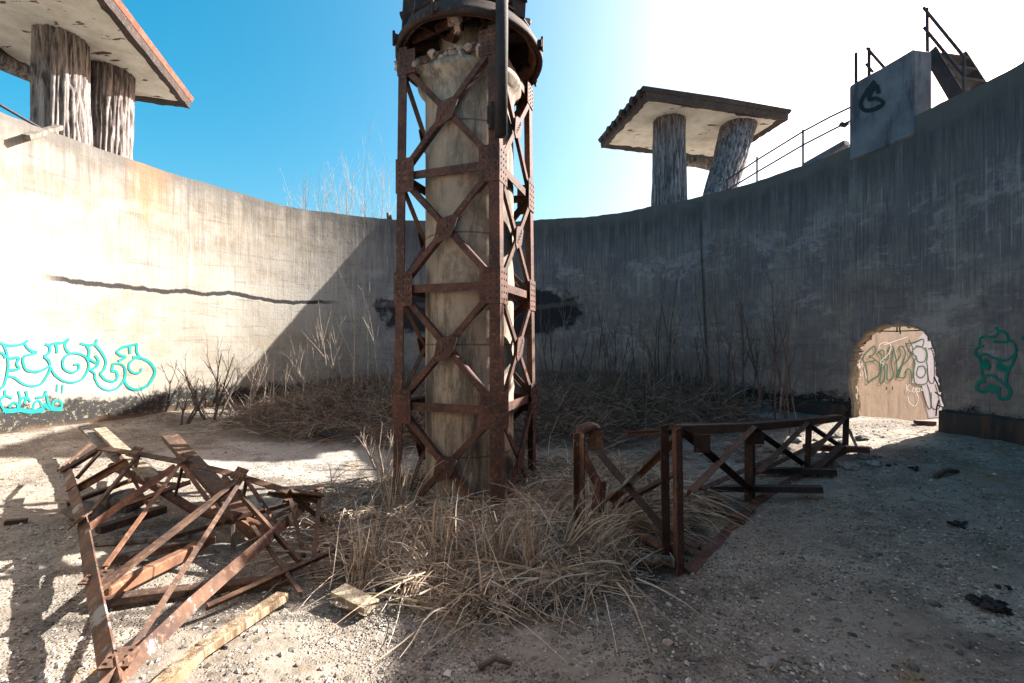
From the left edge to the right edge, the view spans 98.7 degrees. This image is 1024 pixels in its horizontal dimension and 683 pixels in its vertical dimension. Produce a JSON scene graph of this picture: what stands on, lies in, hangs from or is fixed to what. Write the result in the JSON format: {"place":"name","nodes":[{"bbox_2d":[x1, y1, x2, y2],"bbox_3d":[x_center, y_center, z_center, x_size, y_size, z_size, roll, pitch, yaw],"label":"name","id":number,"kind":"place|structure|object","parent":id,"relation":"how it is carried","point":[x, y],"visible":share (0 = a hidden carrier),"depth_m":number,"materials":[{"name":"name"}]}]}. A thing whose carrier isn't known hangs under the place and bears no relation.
{"place":"outdoors","nodes":[
{"label":"outdoors","id":0,"kind":"place"},
{"bbox_2d":[0,388,1023,682],"bbox_3d":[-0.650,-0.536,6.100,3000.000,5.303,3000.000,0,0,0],"label":"ground","id":1,"kind":"structure","parent":0,"point":[794,536],"depth_m":3.32,"materials":[{"name":"gravel"}]},
{"bbox_2d":[4,518,27,525],"bbox_3d":[-4.934,1.796,4.378,0.155,0.064,0.060,0,0,-34],"label":"steel bar","id":2,"kind":"object","parent":1,"relation":"on","point":[7,522],"visible":1,"depth_m":4.36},
{"bbox_2d":[61,501,104,520],"bbox_3d":[-4.507,1.792,4.633,0.363,0.253,0.268,0,0,0],"label":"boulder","id":3,"kind":"object","parent":1,"relation":"on","point":[66,511],"visible":0.48,"depth_m":4.57,"materials":[{"name":"stone"}]},
{"bbox_2d":[102,488,144,512],"bbox_3d":[-4.372,1.807,4.942,0.431,0.311,0.300,0,0,0],"label":"boulder","id":4,"kind":"object","parent":1,"relation":"on","point":[113,499],"visible":0.52,"depth_m":4.84,"materials":[{"name":"grey stone"}]},
{"bbox_2d":[95,505,166,534],"bbox_3d":[-3.756,1.758,4.359,0.100,0.070,0.555,0,0,22],"label":"plank","id":5,"kind":"object","parent":1,"relation":"on","point":[113,525],"visible":0.93,"depth_m":4.28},
{"bbox_2d":[93,530,190,545],"bbox_3d":[-3.493,1.857,4.161,0.748,0.098,0.160,0,0,-22],"label":"plank","id":6,"kind":"object","parent":1,"relation":"on","point":[101,540],"visible":0.64,"depth_m":4.10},
{"bbox_2d":[104,536,208,595],"bbox_3d":[-2.831,1.800,3.570,0.107,0.156,0.992,0,0,2],"label":"plank","id":7,"kind":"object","parent":1,"relation":"on","point":[133,579],"depth_m":3.43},
{"bbox_2d":[111,535,215,564],"bbox_3d":[-3.036,1.823,3.865,0.730,0.082,0.060,0,0,-28],"label":"plank","id":8,"kind":"object","parent":1,"relation":"on","point":[160,550],"visible":0.79,"depth_m":3.84,"materials":[{"name":"metal"}]},
{"bbox_2d":[154,467,188,478],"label":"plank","id":9,"kind":"object","parent":1,"relation":"on","point":[160,470],"depth_m":5.75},
{"bbox_2d":[108,463,258,542],"bbox_3d":[-3.678,1.742,4.905,3.066,0.424,0.201,0,0,28],"label":"bar","id":10,"kind":"object","parent":1,"relation":"on","point":[184,504],"visible":0.48,"depth_m":4.73,"materials":[{"name":"metal"}]},
{"bbox_2d":[57,443,335,682],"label":"fallen truss","id":11,"kind":"object","parent":1,"relation":"on","point":[114,664],"visible":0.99,"depth_m":3.62,"materials":[{"name":"metal"}]},
{"bbox_2d":[78,425,119,462],"bbox_3d":[-5.675,1.401,6.072,2.236,0.223,0.110,0,0,37],"label":"plank","id":12,"kind":"object","parent":11,"relation":"on","point":[89,433],"visible":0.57,"depth_m":6.15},
{"bbox_2d":[94,427,157,480],"bbox_3d":[-4.973,1.378,5.608,2.867,0.208,0.130,0,0,39],"label":"plank","id":13,"kind":"object","parent":11,"relation":"on","point":[144,471],"visible":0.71,"depth_m":5.59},
{"bbox_2d":[162,434,252,520],"bbox_3d":[-3.474,1.436,4.910,2.474,0.458,0.170,0,0,39],"label":"plank","id":14,"kind":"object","parent":11,"relation":"on","point":[212,483],"depth_m":4.67,"materials":[{"name":"wood"}]},
{"bbox_2d":[104,573,292,606],"bbox_3d":[-2.312,1.837,3.296,1.218,0.129,0.168,0,0,-19],"label":"plank","id":15,"kind":"object","parent":1,"relation":"on","point":[144,595],"visible":0.67,"depth_m":3.24,"materials":[{"name":"wood"}]},
{"bbox_2d":[178,378,218,424],"bbox_3d":[-6.381,1.262,8.942,0.720,1.055,0.577,0,0,-39],"label":"bare shrub","id":16,"kind":"object","parent":1,"relation":"on","point":[191,417],"visible":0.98,"depth_m":8.95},
{"bbox_2d":[172,339,248,419],"bbox_3d":[-6.356,0.833,9.293,1.459,1.869,1.838,0,0,-35],"label":"bare shrub","id":17,"kind":"object","parent":1,"relation":"on","point":[193,392],"visible":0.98,"depth_m":9.25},
{"bbox_2d":[151,591,287,682],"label":"plank","id":18,"kind":"object","parent":1,"relation":"on","point":[182,667],"visible":1,"depth_m":2.63,"materials":[{"name":"wood"}]},
{"bbox_2d":[231,523,234,552],"bbox_3d":[-2.596,1.828,4.094,0.035,0.256,0.056,0,0,-32],"label":"stake","id":19,"kind":"object","parent":1,"relation":"on","point":[232,537],"visible":1,"depth_m":4.08,"materials":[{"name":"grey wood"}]},
{"bbox_2d":[197,329,279,411],"bbox_3d":[-6.582,0.724,10.270,1.581,2.010,1.702,0,0,34],"label":"bare shrub","id":20,"kind":"object","parent":1,"relation":"on","point":[258,380],"visible":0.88,"depth_m":10.43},
{"bbox_2d":[236,516,273,534],"bbox_3d":[-2.460,1.749,4.228,0.326,0.226,0.202,0,0,0],"label":"rusty plate","id":21,"kind":"object","parent":1,"relation":"on","point":[261,528],"visible":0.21,"depth_m":4.18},
{"bbox_2d":[264,352,286,417],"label":"bare sapling","id":22,"kind":"object","parent":1,"relation":"on","point":[271,386],"visible":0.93,"depth_m":9.52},
{"bbox_2d":[269,345,288,414],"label":"bare sapling","id":23,"kind":"object","parent":1,"relation":"on","point":[275,380],"visible":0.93,"depth_m":9.38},
{"bbox_2d":[280,314,304,391],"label":"bare sapling","id":24,"kind":"object","parent":1,"relation":"on","point":[295,357],"visible":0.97,"depth_m":10.48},
{"bbox_2d":[302,308,318,390],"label":"bare sapling","id":25,"kind":"object","parent":1,"relation":"on","point":[308,351],"visible":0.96,"depth_m":10.07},
{"bbox_2d":[293,300,328,387],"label":"bare sapling","id":26,"kind":"object","parent":1,"relation":"on","point":[322,340],"visible":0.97,"depth_m":10.70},
{"bbox_2d":[305,427,331,438],"bbox_3d":[-3.835,1.758,8.561,1.479,0.164,0.143,0,0,44],"label":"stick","id":27,"kind":"object","parent":1,"relation":"on","point":[324,434],"visible":0.51,"depth_m":8.20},
{"bbox_2d":[312,313,330,389],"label":"bare sapling","id":28,"kind":"object","parent":1,"relation":"on","point":[319,353],"visible":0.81,"depth_m":11.10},
{"bbox_2d":[327,334,342,389],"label":"bare sapling","id":29,"kind":"object","parent":1,"relation":"on","point":[333,363],"visible":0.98,"depth_m":10.60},
{"bbox_2d":[334,272,354,389],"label":"bare sapling","id":30,"kind":"object","parent":1,"relation":"on","point":[353,297],"visible":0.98,"depth_m":10.41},
{"bbox_2d":[341,155,366,216],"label":"bare sapling","id":31,"kind":"object","parent":1,"relation":"on","point":[351,188],"visible":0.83,"depth_m":18.43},
{"bbox_2d":[330,583,378,614],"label":"plank","id":32,"kind":"object","parent":1,"relation":"on","point":[355,601],"visible":0.93,"depth_m":3.13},
{"bbox_2d":[352,282,374,378],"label":"bare sapling","id":33,"kind":"object","parent":1,"relation":"on","point":[367,329],"visible":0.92,"depth_m":11.90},
{"bbox_2d":[348,270,379,379],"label":"bare sapling","id":34,"kind":"object","parent":1,"relation":"on","point":[371,335],"visible":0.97,"depth_m":10.96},
{"bbox_2d":[353,117,380,216],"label":"bare sapling","id":35,"kind":"object","parent":1,"relation":"on","point":[364,183],"visible":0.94,"depth_m":18.04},
{"bbox_2d":[366,152,382,217],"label":"bare sapling","id":36,"kind":"object","parent":1,"relation":"on","point":[372,189],"visible":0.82,"depth_m":19.61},
{"bbox_2d":[356,421,393,474],"bbox_3d":[-2.106,1.491,6.969,0.654,1.299,1.414,0,0,12],"label":"bare shrub","id":37,"kind":"object","parent":1,"relation":"on","point":[380,455],"visible":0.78,"depth_m":6.95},
{"bbox_2d":[371,154,395,218],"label":"bare sapling","id":38,"kind":"object","parent":1,"relation":"on","point":[382,190],"visible":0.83,"depth_m":17.15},
{"bbox_2d":[393,0,536,515],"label":"lattice tower","id":39,"kind":"structure","parent":1,"relation":"on","point":[494,288],"depth_m":5.42,"materials":[{"name":"metal"}]},
{"bbox_2d":[417,54,520,507],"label":"concrete column","id":40,"kind":"structure","parent":1,"relation":"on","point":[447,381],"depth_m":5.44,"materials":[{"name":"concrete"}]},
{"bbox_2d":[394,42,479,77],"bbox_3d":[-0.851,-3.535,5.524,1.429,0.280,0.368,0,0,20],"label":"broken concrete","id":41,"kind":"object","parent":40,"relation":"on","point":[432,55],"visible":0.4,"depth_m":5.37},
{"bbox_2d":[392,0,543,91],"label":"steel drum","id":42,"kind":"object","parent":40,"relation":"on","point":[437,25],"visible":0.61,"depth_m":5.58,"materials":[{"name":"metal"}]},
{"bbox_2d":[177,350,796,472],"bbox_3d":[-0.521,1.171,10.046,12.507,1.846,8.220,0,0,0],"label":"dead brush","id":43,"kind":"object","parent":1,"relation":"on","point":[567,389],"visible":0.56,"depth_m":9.18,"materials":[{"name":"plant"}]},
{"bbox_2d":[477,655,511,669],"bbox_3d":[-0.099,1.845,2.527,0.203,0.069,0.047,0,0,-5],"label":"stick","id":44,"kind":"object","parent":1,"relation":"on","point":[488,662],"visible":1,"depth_m":2.52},
{"bbox_2d":[216,434,775,682],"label":"dry reeds","id":45,"kind":"object","parent":1,"relation":"on","point":[527,512],"visible":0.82,"depth_m":3.83,"materials":[{"name":"plant"}]},
{"bbox_2d":[0,61,1023,445],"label":"tank wall","id":46,"kind":"structure","parent":1,"relation":"on","point":[124,281],"depth_m":8.96,"materials":[{"name":"concrete"}]},
{"bbox_2d":[0,103,40,127],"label":"rim pipe","id":47,"kind":"object","parent":46,"relation":"attached to","point":[17,114],"visible":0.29,"depth_m":7.33,"materials":[{"name":"metal"}]},
{"bbox_2d":[21,124,63,139],"bbox_3d":[-8.067,-3.616,7.585,0.110,0.664,1.020,0,0,-23],"label":"timber bracket","id":48,"kind":"object","parent":46,"relation":"attached to","point":[31,135],"visible":1,"depth_m":7.44,"materials":[{"name":"grey wood"}]},
{"bbox_2d":[700,224,708,383],"bbox_3d":[4.859,-0.977,11.128,0.042,4.140,0.243,0,0,-38],"label":"dead vine","id":49,"kind":"object","parent":46,"relation":"hanging from","point":[703,296],"visible":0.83,"depth_m":11.13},
{"bbox_2d":[803,140,849,164],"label":"kerb beam","id":50,"kind":"structure","parent":46,"relation":"on","point":[840,146],"depth_m":8.85,"materials":[{"name":"grey concrete"}]},
{"bbox_2d":[535,276,550,379],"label":"bare sapling","id":51,"kind":"object","parent":1,"relation":"on","point":[544,346],"visible":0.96,"depth_m":12.03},
{"bbox_2d":[543,299,558,381],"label":"bare sapling","id":52,"kind":"object","parent":1,"relation":"on","point":[550,339],"visible":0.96,"depth_m":11.97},
{"bbox_2d":[554,287,575,372],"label":"bare sapling","id":53,"kind":"object","parent":1,"relation":"on","point":[563,331],"visible":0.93,"depth_m":12.11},
{"bbox_2d":[577,305,594,385],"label":"bare sapling","id":54,"kind":"object","parent":1,"relation":"on","point":[585,343],"visible":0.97,"depth_m":12.15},
{"bbox_2d":[581,280,612,387],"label":"bare sapling","id":55,"kind":"object","parent":1,"relation":"on","point":[602,332],"visible":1,"depth_m":11.01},
{"bbox_2d":[596,284,612,374],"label":"bare sapling","id":56,"kind":"object","parent":1,"relation":"on","point":[601,329],"visible":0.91,"depth_m":12.30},
{"bbox_2d":[601,340,609,389],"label":"bare sapling","id":57,"kind":"object","parent":1,"relation":"on","point":[605,354],"visible":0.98,"depth_m":11.10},
{"bbox_2d":[602,308,623,387],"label":"bare sapling","id":58,"kind":"object","parent":1,"relation":"on","point":[614,337],"visible":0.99,"depth_m":11.02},
{"bbox_2d":[611,293,625,380],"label":"bare sapling","id":59,"kind":"object","parent":1,"relation":"on","point":[618,337],"visible":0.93,"depth_m":10.98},
{"bbox_2d":[599,436,640,452],"bbox_3d":[1.931,1.837,7.852,1.065,0.164,0.064,0,0,-36],"label":"stick","id":60,"kind":"object","parent":1,"relation":"on","point":[616,444],"visible":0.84,"depth_m":7.80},
{"bbox_2d":[618,325,631,385],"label":"bare sapling","id":61,"kind":"object","parent":1,"relation":"on","point":[625,352],"visible":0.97,"depth_m":10.83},
{"bbox_2d":[623,283,655,387],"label":"bare sapling","id":62,"kind":"object","parent":1,"relation":"on","point":[632,324],"visible":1,"depth_m":10.66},
{"bbox_2d":[639,333,660,381],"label":"bare sapling","id":63,"kind":"object","parent":1,"relation":"on","point":[652,368],"visible":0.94,"depth_m":10.68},
{"bbox_2d":[639,316,660,373],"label":"bare sapling","id":64,"kind":"object","parent":1,"relation":"on","point":[655,348],"visible":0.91,"depth_m":11.44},
{"bbox_2d":[656,273,664,375],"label":"bare sapling","id":65,"kind":"object","parent":1,"relation":"on","point":[659,326],"visible":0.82,"depth_m":11.47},
{"bbox_2d":[651,261,682,389],"bbox_3d":[3.620,-0.297,10.283,0.836,3.232,0.512,0,0,0],"label":"bare sapling","id":66,"kind":"object","parent":1,"relation":"on","point":[673,325],"visible":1,"depth_m":10.28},
{"bbox_2d":[655,293,678,389],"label":"bare sapling","id":67,"kind":"object","parent":1,"relation":"on","point":[668,340],"visible":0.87,"depth_m":10.68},
{"bbox_2d":[657,323,676,386],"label":"bare sapling","id":68,"kind":"object","parent":1,"relation":"on","point":[668,353],"visible":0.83,"depth_m":10.82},
{"bbox_2d":[669,329,680,391],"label":"bare sapling","id":69,"kind":"object","parent":1,"relation":"on","point":[672,373],"visible":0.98,"depth_m":9.98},
{"bbox_2d":[665,244,700,385],"bbox_3d":[3.996,-0.514,10.459,0.823,3.688,0.660,0,0,0],"label":"bare sapling","id":70,"kind":"object","parent":1,"relation":"on","point":[671,318],"visible":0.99,"depth_m":10.50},
{"bbox_2d":[681,321,698,382],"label":"bare sapling","id":71,"kind":"object","parent":1,"relation":"on","point":[685,361],"visible":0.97,"depth_m":10.62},
{"bbox_2d":[690,352,700,390],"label":"bare sapling","id":72,"kind":"object","parent":1,"relation":"on","point":[695,367],"visible":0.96,"depth_m":9.95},
{"bbox_2d":[683,286,711,397],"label":"bare sapling","id":73,"kind":"object","parent":1,"relation":"on","point":[701,335],"visible":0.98,"depth_m":9.50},
{"bbox_2d":[691,322,705,386],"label":"bare sapling","id":74,"kind":"object","parent":1,"relation":"on","point":[696,343],"visible":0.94,"depth_m":10.41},
{"bbox_2d":[704,342,716,396],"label":"bare sapling","id":75,"kind":"object","parent":1,"relation":"on","point":[714,378],"visible":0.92,"depth_m":9.61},
{"bbox_2d":[573,414,848,576],"bbox_3d":[3.080,1.334,4.989,5.197,1.316,1.370,0,0,-24],"label":"fallen truss","id":76,"kind":"object","parent":1,"relation":"on","point":[696,436],"visible":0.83,"depth_m":4.26,"materials":[{"name":"metal"}]},
{"bbox_2d":[701,277,721,413],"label":"bare sapling","id":77,"kind":"object","parent":1,"relation":"on","point":[718,340],"visible":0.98,"depth_m":8.97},
{"bbox_2d":[698,505,745,523],"bbox_3d":[2.176,1.788,4.566,0.447,0.057,0.080,0,0,45],"label":"steel bar","id":78,"kind":"object","parent":1,"relation":"on","point":[730,517],"visible":0.43,"depth_m":4.50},
{"bbox_2d":[702,210,749,391],"bbox_3d":[4.631,-0.763,9.801,0.626,4.137,1.198,0,0,-22],"label":"bare sapling","id":79,"kind":"object","parent":1,"relation":"on","point":[710,287],"visible":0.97,"depth_m":9.93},
{"bbox_2d":[718,331,737,404],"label":"bare sapling","id":80,"kind":"object","parent":1,"relation":"on","point":[729,362],"visible":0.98,"depth_m":9.34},
{"bbox_2d":[709,249,748,399],"bbox_3d":[4.628,-0.294,9.474,0.748,3.567,0.441,0,0,43],"label":"bare sapling","id":81,"kind":"object","parent":1,"relation":"on","point":[728,327],"visible":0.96,"depth_m":9.53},
{"bbox_2d":[721,328,737,397],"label":"bare sapling","id":82,"kind":"object","parent":1,"relation":"on","point":[731,357],"visible":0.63,"depth_m":10.04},
{"bbox_2d":[727,258,752,417],"bbox_3d":[4.648,-0.009,8.960,0.416,3.303,0.693,0,0,14],"label":"bare sapling","id":83,"kind":"object","parent":1,"relation":"on","point":[742,337],"visible":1,"depth_m":8.81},
{"bbox_2d":[725,270,754,402],"bbox_3d":[5.171,-0.142,10.291,0.433,3.294,0.880,0,0,-23],"label":"bare sapling","id":84,"kind":"object","parent":1,"relation":"on","point":[742,387],"visible":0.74,"depth_m":10.02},
{"bbox_2d":[733,298,763,409],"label":"bare sapling","id":85,"kind":"object","parent":1,"relation":"on","point":[753,362],"visible":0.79,"depth_m":9.59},
{"bbox_2d":[741,312,772,405],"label":"bare sapling","id":86,"kind":"object","parent":1,"relation":"on","point":[755,363],"visible":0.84,"depth_m":9.59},
{"bbox_2d":[696,484,823,492],"bbox_3d":[2.790,1.682,5.035,1.292,0.196,0.090,0,0,20],"label":"steel bar","id":87,"kind":"object","parent":1,"relation":"on","point":[784,488],"visible":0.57,"depth_m":4.94,"materials":[{"name":"metal"}]},
{"bbox_2d":[751,333,773,420],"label":"bare sapling","id":88,"kind":"object","parent":1,"relation":"on","point":[759,390],"visible":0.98,"depth_m":8.23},
{"bbox_2d":[759,656,779,667],"bbox_3d":[1.439,1.793,2.457,0.131,0.047,0.083,0,0,0],"label":"stone","id":89,"kind":"object","parent":1,"relation":"on","point":[767,661],"visible":0.86,"depth_m":2.44,"materials":[{"name":"stone"}]},
{"bbox_2d":[746,215,795,419],"bbox_3d":[4.929,-0.355,8.380,0.842,4.078,0.559,0,0,26],"label":"bare sapling","id":90,"kind":"object","parent":1,"relation":"on","point":[775,355],"visible":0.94,"depth_m":8.44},
{"bbox_2d":[759,412,783,419],"bbox_3d":[5.221,1.573,8.970,0.615,0.265,0.454,0,0,0],"label":"stone","id":91,"kind":"object","parent":1,"relation":"on","point":[770,415],"visible":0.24,"depth_m":8.85,"materials":[{"name":"stone"}]},
{"bbox_2d":[763,311,784,412],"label":"bare sapling","id":92,"kind":"object","parent":1,"relation":"on","point":[770,388],"visible":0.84,"depth_m":8.98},
{"bbox_2d":[761,330,787,418],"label":"bare sapling","id":93,"kind":"object","parent":1,"relation":"on","point":[785,414],"visible":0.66,"depth_m":8.73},
{"bbox_2d":[755,294,797,429],"bbox_3d":[4.632,0.402,7.597,0.717,2.605,0.480,0,0,-13],"label":"bare sapling","id":94,"kind":"object","parent":1,"relation":"on","point":[788,371],"visible":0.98,"depth_m":7.61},
{"bbox_2d":[771,657,791,671],"bbox_3d":[1.467,1.758,2.405,0.152,0.046,0.029,0,0,-20],"label":"stick","id":95,"kind":"object","parent":1,"relation":"on","point":[776,664],"visible":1,"depth_m":2.40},
{"bbox_2d":[779,298,797,419],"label":"bare sapling","id":96,"kind":"object","parent":1,"relation":"on","point":[783,375],"visible":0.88,"depth_m":8.64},
{"bbox_2d":[777,346,803,433],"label":"bare sapling","id":97,"kind":"object","parent":1,"relation":"on","point":[786,396],"visible":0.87,"depth_m":7.76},
{"bbox_2d":[755,466,837,475],"bbox_3d":[3.592,1.656,5.628,0.934,0.136,0.100,0,0,19],"label":"steel bar","id":98,"kind":"object","parent":1,"relation":"on","point":[803,471],"visible":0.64,"depth_m":5.57,"materials":[{"name":"metal"}]},
{"bbox_2d":[809,444,845,476],"bbox_3d":[4.103,1.541,5.722,0.801,0.304,0.090,0,0,-30],"label":"steel bar","id":99,"kind":"object","parent":1,"relation":"on","point":[832,455],"visible":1,"depth_m":5.72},
{"bbox_2d":[802,444,869,453],"bbox_3d":[4.634,1.533,6.308,0.780,0.149,0.110,0,0,38],"label":"steel bar","id":100,"kind":"object","parent":1,"relation":"on","point":[853,449],"visible":0.64,"depth_m":6.16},
{"bbox_2d":[843,462,861,469],"bbox_3d":[4.399,1.621,5.675,0.205,0.115,0.177,0,0,-37],"label":"stone","id":101,"kind":"object","parent":1,"relation":"on","point":[851,466],"visible":0.89,"depth_m":5.63,"materials":[{"name":"stone"}]},
{"bbox_2d":[854,434,869,440],"bbox_3d":[5.474,1.512,6.879,0.234,0.117,0.150,0,0,0],"label":"stone","id":102,"kind":"object","parent":1,"relation":"on","point":[861,437],"visible":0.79,"depth_m":6.85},
{"bbox_2d":[855,453,871,459],"bbox_3d":[4.748,1.568,5.955,0.144,0.110,0.217,0,0,0],"label":"stone","id":103,"kind":"object","parent":1,"relation":"on","point":[863,456],"visible":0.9,"depth_m":5.91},
{"bbox_2d":[867,460,881,466],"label":"stone","id":104,"kind":"object","parent":1,"relation":"on","point":[874,463],"visible":0.94,"depth_m":5.63,"materials":[{"name":"stone"}]},
{"bbox_2d":[857,326,943,421],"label":"wing wall","id":105,"kind":"structure","parent":1,"relation":"on","point":[897,373],"depth_m":10.10,"materials":[{"name":"beige concrete"}]},
{"bbox_2d":[914,420,936,424],"bbox_3d":[6.864,1.346,7.314,0.266,0.064,0.090,0,0,19],"label":"steel bar","id":106,"kind":"object","parent":1,"relation":"on","point":[924,422],"visible":1,"depth_m":7.28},
{"bbox_2d":[928,600,942,606],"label":"stone","id":107,"kind":"object","parent":1,"relation":"on","point":[936,603],"visible":1,"depth_m":2.91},
{"bbox_2d":[933,468,959,477],"bbox_3d":[5.014,1.516,5.093,0.371,0.099,0.069,0,0,-15],"label":"stick","id":108,"kind":"object","parent":1,"relation":"on","point":[940,473],"visible":1,"depth_m":5.07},
{"bbox_2d":[947,520,968,529],"bbox_3d":[4.025,1.645,3.979,0.168,0.068,0.140,0,0,-38],"label":"charred rubbish","id":109,"kind":"object","parent":1,"relation":"on","point":[955,523],"visible":1,"depth_m":3.95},
{"bbox_2d":[959,639,971,648],"bbox_3d":[2.578,1.720,2.503,0.043,0.034,0.071,0,0,23],"label":"stone","id":110,"kind":"object","parent":1,"relation":"on","point":[964,643],"visible":1,"depth_m":2.50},
{"bbox_2d":[965,594,1013,615],"bbox_3d":[3.097,1.702,2.841,0.214,0.088,0.185,0,0,22],"label":"charred rubbish","id":111,"kind":"object","parent":1,"relation":"on","point":[988,603],"visible":1,"depth_m":2.83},
{"bbox_2d":[0,0,1023,221],"label":"sky","id":112,"kind":"structure","parent":0,"point":[275,86],"materials":[{"name":"blue"}]},
{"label":"walkway","id":113,"kind":"structure","parent":0,"visible":0},
{"bbox_2d":[0,0,193,159],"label":"park shelter","id":114,"kind":"object","parent":113,"relation":"on","point":[91,71],"visible":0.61,"depth_m":8.69,"materials":[{"name":"grey concrete"}]},
{"bbox_2d":[598,86,791,205],"bbox_3d":[5.325,-4.746,13.196,4.923,3.633,3.235,0,0,-14],"label":"park shelter","id":115,"kind":"object","parent":113,"relation":"on","point":[675,133],"visible":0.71,"depth_m":12.25,"materials":[{"name":"grey concrete"}]},
{"bbox_2d":[726,107,849,189],"bbox_3d":[6.075,-3.915,9.916,0.151,1.485,2.777,0,0,-30],"label":"pipe railing","id":116,"kind":"object","parent":113,"relation":"on","point":[843,124],"visible":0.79,"depth_m":9.71,"materials":[{"name":"metal"}]},
{"bbox_2d":[850,47,930,160],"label":"stair block","id":117,"kind":"structure","parent":113,"relation":"on","point":[890,102],"depth_m":7.76,"materials":[{"name":"grey concrete"}]},
{"bbox_2d":[922,6,985,98],"bbox_3d":[7.564,-4.747,7.390,0.690,2.197,0.741,0,0,-9],"label":"metal stair","id":118,"kind":"object","parent":113,"relation":"on","point":[955,74],"visible":0.69,"depth_m":7.40,"materials":[{"name":"metal"}]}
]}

